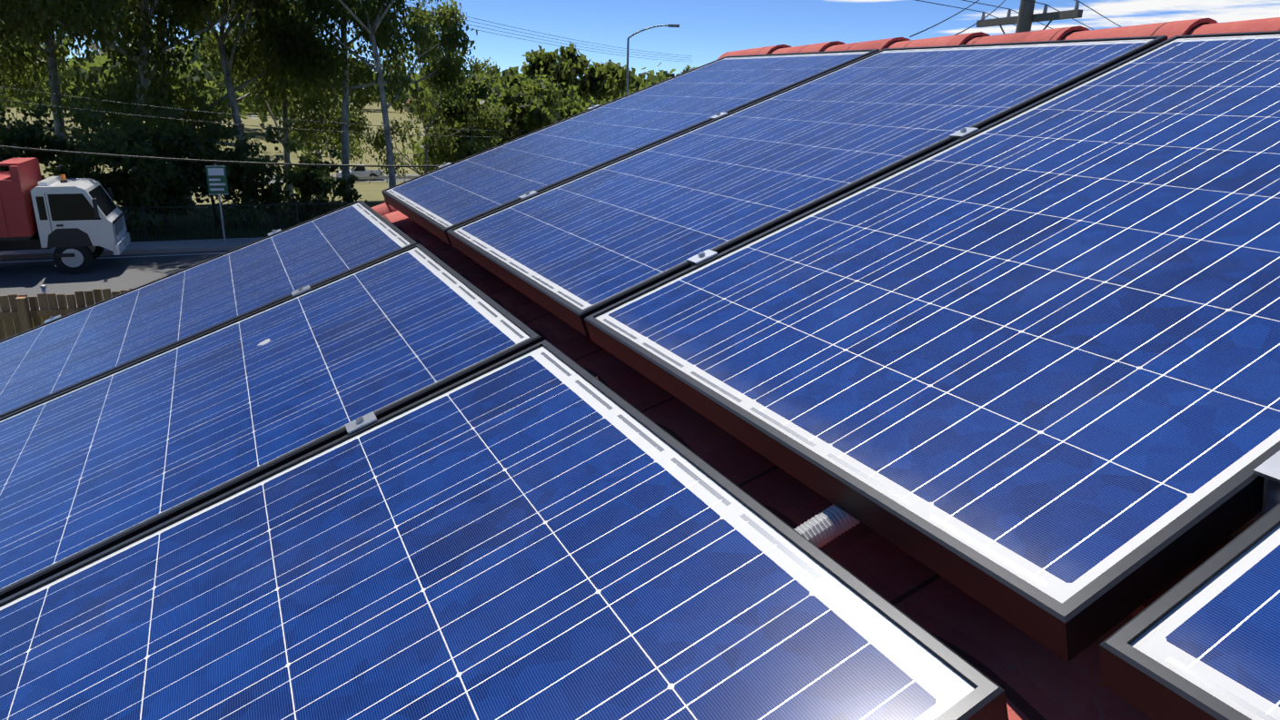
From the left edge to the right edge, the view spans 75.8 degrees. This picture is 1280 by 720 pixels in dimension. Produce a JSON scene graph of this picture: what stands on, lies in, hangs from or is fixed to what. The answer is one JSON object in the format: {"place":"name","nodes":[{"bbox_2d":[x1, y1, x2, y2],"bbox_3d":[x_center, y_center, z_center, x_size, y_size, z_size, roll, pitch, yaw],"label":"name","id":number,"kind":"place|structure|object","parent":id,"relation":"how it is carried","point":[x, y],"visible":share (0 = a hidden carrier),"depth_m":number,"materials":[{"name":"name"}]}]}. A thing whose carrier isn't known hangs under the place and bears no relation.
{"place":"outdoors","nodes":[
{"label":"outdoors","id":0,"kind":"place"},
{"bbox_2d":[0,237,264,319],"bbox_3d":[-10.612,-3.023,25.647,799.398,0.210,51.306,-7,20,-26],"label":"road","id":1,"kind":"structure","parent":0,"point":[132,265],"depth_m":24.51,"materials":[{"name":"grey asphalt"}]},
{"bbox_2d":[0,158,130,274],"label":"truck","id":2,"kind":"object","parent":1,"relation":"on","point":[79,224],"visible":1,"depth_m":23.13,"materials":[{"name":"white paint"}]},
{"bbox_2d":[0,96,442,337],"bbox_3d":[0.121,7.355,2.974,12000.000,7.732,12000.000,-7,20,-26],"label":"ground","id":3,"kind":"structure","parent":0,"point":[371,192],"depth_m":110.76,"materials":[{"name":"green plant"}]},
{"bbox_2d":[39,285,49,306],"bbox_3d":[-9.787,-0.809,13.597,0.092,0.871,0.092,-7,20,-26],"label":"galvanised pipe post","id":4,"kind":"object","parent":3,"relation":"on","point":[44,289],"visible":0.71,"depth_m":13.46,"materials":[{"name":"metal"}]},
{"bbox_2d":[0,104,100,179],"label":"understorey shrub","id":5,"kind":"object","parent":3,"relation":"on","point":[26,136],"visible":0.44,"depth_m":27.67,"materials":[{"name":"green plant"}]},
{"bbox_2d":[0,288,132,340],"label":"timber paling fence","id":6,"kind":"object","parent":3,"relation":"on","point":[20,313],"visible":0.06,"depth_m":10.39,"materials":[{"name":"brown wood"}]},
{"bbox_2d":[0,0,137,50],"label":"gum tree","id":7,"kind":"object","parent":3,"relation":"on","point":[68,42],"visible":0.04,"depth_m":35.65,"materials":[{"name":"green plant"}]},
{"bbox_2d":[0,0,155,176],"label":"gum tree","id":8,"kind":"object","parent":3,"relation":"on","point":[14,75],"visible":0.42,"depth_m":37.81,"materials":[{"name":"green plant"}]},
{"bbox_2d":[27,99,174,234],"bbox_3d":[-19.127,-6.562,29.275,4.816,5.327,6.426,-7,20,-26],"label":"understorey shrub","id":9,"kind":"object","parent":3,"relation":"on","point":[119,143],"visible":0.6,"depth_m":28.45,"materials":[{"name":"green plant"}]},
{"bbox_2d":[0,0,291,170],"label":"gum tree","id":10,"kind":"object","parent":3,"relation":"on","point":[142,34],"visible":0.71,"depth_m":35.17,"materials":[{"name":"green plant"}]},
{"bbox_2d":[104,119,247,235],"bbox_3d":[-17.186,-6.594,30.225,3.729,4.306,5.049,8,19,18],"label":"understorey shrub","id":11,"kind":"object","parent":3,"relation":"on","point":[154,181],"visible":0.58,"depth_m":29.20,"materials":[{"name":"green plant"}]},
{"bbox_2d":[0,19,356,123],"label":"treeline","id":12,"kind":"object","parent":3,"relation":"on","point":[94,64],"visible":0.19,"depth_m":130.94,"materials":[{"name":"green plant"}]},
{"bbox_2d":[77,0,325,204],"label":"gum tree","id":13,"kind":"object","parent":3,"relation":"on","point":[227,71],"visible":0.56,"depth_m":38.60,"materials":[{"name":"green plant"}]},
{"bbox_2d":[135,103,287,230],"bbox_3d":[-16.311,-6.987,31.424,5.165,5.302,4.200,9,19,20],"label":"understorey shrub","id":14,"kind":"object","parent":3,"relation":"on","point":[205,148],"visible":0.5,"depth_m":30.79,"materials":[{"name":"green plant"}]},
{"bbox_2d":[205,164,228,242],"bbox_3d":[-14.200,-5.224,27.816,0.600,2.750,0.080,-6,20,-23],"label":"street sign","id":15,"kind":"object","parent":3,"relation":"on","point":[216,177],"visible":0.98,"depth_m":27.54,"materials":[{"name":"metal"}]},
{"bbox_2d":[79,1,370,205],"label":"gum tree","id":16,"kind":"object","parent":3,"relation":"on","point":[181,90],"visible":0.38,"depth_m":40.01,"materials":[{"name":"green plant"}]},
{"bbox_2d":[118,199,384,241],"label":"fence","id":17,"kind":"object","parent":3,"relation":"on","point":[197,206],"visible":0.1,"depth_m":28.88,"materials":[{"name":"grey"}]},
{"bbox_2d":[201,120,339,228],"bbox_3d":[-14.055,-6.945,31.464,4.989,4.402,3.205,1,18,-1],"label":"understorey shrub","id":18,"kind":"object","parent":3,"relation":"on","point":[308,177],"visible":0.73,"depth_m":31.28,"materials":[{"name":"green plant"}]},
{"bbox_2d":[170,0,380,201],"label":"gum tree","id":19,"kind":"object","parent":3,"relation":"on","point":[286,133],"visible":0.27,"depth_m":46.12,"materials":[{"name":"green plant"}]},
{"bbox_2d":[168,0,405,201],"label":"gum tree","id":20,"kind":"object","parent":3,"relation":"on","point":[260,99],"visible":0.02,"depth_m":55.40,"materials":[{"name":"green plant"}]},
{"bbox_2d":[287,148,362,223],"bbox_3d":[-12.814,-6.909,33.309,2.893,3.254,2.567,-7,20,-26],"label":"understorey shrub","id":21,"kind":"object","parent":3,"relation":"on","point":[346,192],"visible":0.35,"depth_m":33.26,"materials":[{"name":"green plant"}]},
{"bbox_2d":[254,176,417,183],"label":"road guard rail","id":22,"kind":"object","parent":3,"relation":"on","point":[383,177],"depth_m":97.26,"materials":[{"name":"metal"}]},
{"bbox_2d":[45,48,675,102],"bbox_3d":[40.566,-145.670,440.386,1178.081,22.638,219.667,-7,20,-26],"label":"horizon treeline","id":23,"kind":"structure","parent":3,"relation":"on","point":[652,79],"depth_m":362.44,"materials":[{"name":"green plant"}]},
{"bbox_2d":[261,0,477,202],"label":"gum tree","id":24,"kind":"object","parent":3,"relation":"on","point":[445,71],"visible":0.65,"depth_m":41.30,"materials":[{"name":"green plant"}]},
{"bbox_2d":[287,0,477,188],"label":"gum tree","id":25,"kind":"object","parent":3,"relation":"on","point":[332,10],"visible":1,"depth_m":37.09,"materials":[{"name":"green plant"}]},
{"bbox_2d":[318,0,510,178],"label":"gum tree","id":26,"kind":"object","parent":3,"relation":"on","point":[431,114],"visible":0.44,"depth_m":54.57,"materials":[{"name":"green plant"}]},
{"bbox_2d":[404,99,427,112],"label":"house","id":27,"kind":"structure","parent":3,"relation":"on","point":[406,110],"depth_m":377.93,"materials":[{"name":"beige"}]},
{"bbox_2d":[386,55,501,128],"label":"gum tree","id":28,"kind":"object","parent":3,"relation":"on","point":[401,106],"visible":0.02,"depth_m":71.29,"materials":[{"name":"green plant"}]},
{"bbox_2d":[454,135,502,160],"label":"understorey shrub","id":29,"kind":"object","parent":3,"relation":"on","point":[468,143],"visible":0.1,"depth_m":41.28,"materials":[{"name":"green plant"}]},
{"bbox_2d":[402,68,566,174],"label":"broad green tree","id":30,"kind":"object","parent":3,"relation":"on","point":[541,86],"visible":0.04,"depth_m":65.70,"materials":[{"name":"green plant"}]},
{"bbox_2d":[415,74,561,171],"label":"dark tree","id":31,"kind":"object","parent":3,"relation":"on","point":[527,107],"visible":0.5,"depth_m":58.76,"materials":[{"name":"green plant"}]},
{"bbox_2d":[487,66,557,138],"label":"dark tree","id":32,"kind":"object","parent":3,"relation":"on","point":[509,76],"visible":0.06,"depth_m":92.24,"materials":[{"name":"green plant"}]},
{"bbox_2d":[514,40,635,105],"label":"dark tree","id":33,"kind":"object","parent":3,"relation":"on","point":[569,64],"visible":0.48,"depth_m":97.92,"materials":[{"name":"green plant"}]},
{"bbox_2d":[547,82,619,122],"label":"broad green tree","id":34,"kind":"object","parent":3,"relation":"on","point":[569,110],"visible":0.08,"depth_m":69.44,"materials":[{"name":"green plant"}]},
{"bbox_2d":[594,71,651,103],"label":"dark tree","id":35,"kind":"object","parent":3,"relation":"on","point":[636,84],"visible":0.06,"depth_m":111.01,"materials":[{"name":"green plant"}]},
{"bbox_2d":[625,24,679,95],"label":"street light","id":36,"kind":"object","parent":3,"relation":"on","point":[628,48],"visible":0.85,"depth_m":57.90,"materials":[{"name":"grey metal"}]},
{"bbox_2d":[646,70,671,85],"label":"tree","id":37,"kind":"object","parent":3,"relation":"on","point":[665,75],"depth_m":147.68,"materials":[{"name":"green plant"}]},
{"bbox_2d":[676,64,696,75],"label":"tree","id":38,"kind":"object","parent":3,"relation":"on","point":[687,68],"visible":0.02,"depth_m":161.38,"materials":[{"name":"green plant"}]},
{"bbox_2d":[975,0,1082,34],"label":"power pole with crossarm","id":39,"kind":"object","parent":3,"relation":"on","point":[1025,19],"visible":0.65,"depth_m":14.28,"materials":[{"name":"grey"}]},
{"bbox_2d":[257,174,420,183],"bbox_3d":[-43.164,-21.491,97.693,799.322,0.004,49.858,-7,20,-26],"label":"road","id":40,"kind":"structure","parent":0,"point":[379,180],"depth_m":100.41,"materials":[{"name":"grey asphalt"}]},
{"bbox_2d":[336,164,383,180],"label":"white ute","id":41,"kind":"object","parent":40,"relation":"on","point":[357,172],"visible":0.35,"depth_m":98.83,"materials":[{"name":"white paint"}]},
{"bbox_2d":[369,54,679,93],"bbox_3d":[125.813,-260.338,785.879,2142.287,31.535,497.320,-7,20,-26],"label":"treeline hills","id":42,"kind":"structure","parent":0,"point":[464,72],"depth_m":612.63,"materials":[{"name":"green plant"}]},
{"bbox_2d":[0,0,1121,167],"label":"overhead wires","id":43,"kind":"object","parent":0,"point":[146,157],"visible":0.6,"depth_m":17.77,"materials":[{"name":"black"}]},
{"bbox_2d":[54,0,1279,79],"label":"sky","id":44,"kind":"structure","parent":0,"point":[708,30],"materials":[{"name":"blue"}]},
{"bbox_2d":[381,210,1234,719],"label":"tiled roof","id":45,"kind":"structure","parent":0,"point":[1034,679],"depth_m":0.94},
{"bbox_2d":[370,198,397,215],"bbox_3d":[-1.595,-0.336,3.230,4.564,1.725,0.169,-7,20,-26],"label":"tile","id":46,"kind":"object","parent":45,"relation":"on","point":[384,208],"depth_m":3.37,"materials":[{"name":"red tile"}]},
{"bbox_2d":[716,17,1279,59],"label":"roof ridge tiles","id":47,"kind":"object","parent":45,"relation":"on","point":[1193,26],"visible":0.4,"depth_m":2.40,"materials":[{"name":"red tile"}]},
{"bbox_2d":[833,0,1279,33],"bbox_3d":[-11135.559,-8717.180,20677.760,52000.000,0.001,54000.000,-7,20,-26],"label":"cloud","id":48,"kind":"structure","parent":0,"point":[1217,11],"depth_m":14078.66,"materials":[{"name":"white"}]},
{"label":"house walls with fascia and gutter","id":49,"kind":"object","parent":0,"visible":0},
{"bbox_3d":[2.103,0.441,1.090,8.520,1.613,7.420,-7,20,-26],"label":"roof","id":50,"kind":"object","parent":49,"relation":"on","visible":0},
{"bbox_2d":[0,199,417,417],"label":"solar panel","id":51,"kind":"object","parent":50,"relation":"on","point":[59,355],"visible":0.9,"depth_m":2.50,"materials":[{"name":"blue glass"}]},
{"bbox_2d":[0,243,542,600],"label":"solar panel","id":52,"kind":"object","parent":50,"relation":"on","point":[94,467],"visible":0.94,"depth_m":1.61,"materials":[{"name":"blue glass"}]},
{"bbox_2d":[0,339,1008,719],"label":"solar panel","id":53,"kind":"object","parent":50,"relation":"on","point":[545,530],"visible":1,"depth_m":0.93,"materials":[{"name":"blue glass"}]},
{"bbox_2d":[43,104,1279,537],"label":"pv mounting rails and clamps","id":54,"kind":"object","parent":50,"relation":"on","point":[1268,470],"visible":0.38,"depth_m":0.79,"materials":[{"name":"metal"}]},
{"bbox_2d":[381,49,879,245],"bbox_3d":[-0.081,-0.854,3.050,1.650,0.048,0.992,-27,27,-18],"label":"solar panel","id":55,"kind":"object","parent":54,"relation":"attached to","point":[439,203],"visible":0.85,"depth_m":2.94,"materials":[{"name":"blue glass"}]},
{"bbox_2d":[1099,503,1279,719],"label":"solar panel","id":56,"kind":"object","parent":54,"relation":"attached to","point":[1201,642],"visible":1,"depth_m":0.62,"materials":[{"name":"blue glass"}]},
{"bbox_2d":[446,35,1167,337],"bbox_3d":[0.374,-0.562,2.193,1.650,0.048,0.992,-27,27,-18],"label":"solar panel","id":57,"kind":"object","parent":50,"relation":"on","point":[576,252],"visible":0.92,"depth_m":2.04,"materials":[{"name":"blue glass"}]},
{"bbox_2d":[793,504,859,547],"bbox_3d":[0.183,0.182,0.974,1.060,0.043,0.133,-27,27,-18],"label":"corrugated conduit","id":58,"kind":"object","parent":50,"relation":"on","point":[820,530],"visible":0.02,"depth_m":0.92,"materials":[{"name":"grey plastic"}]},
{"bbox_2d":[584,30,1279,662],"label":"solar panel","id":59,"kind":"object","parent":50,"relation":"on","point":[1018,369],"visible":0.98,"depth_m":1.07,"materials":[{"name":"blue glass"}]}
]}

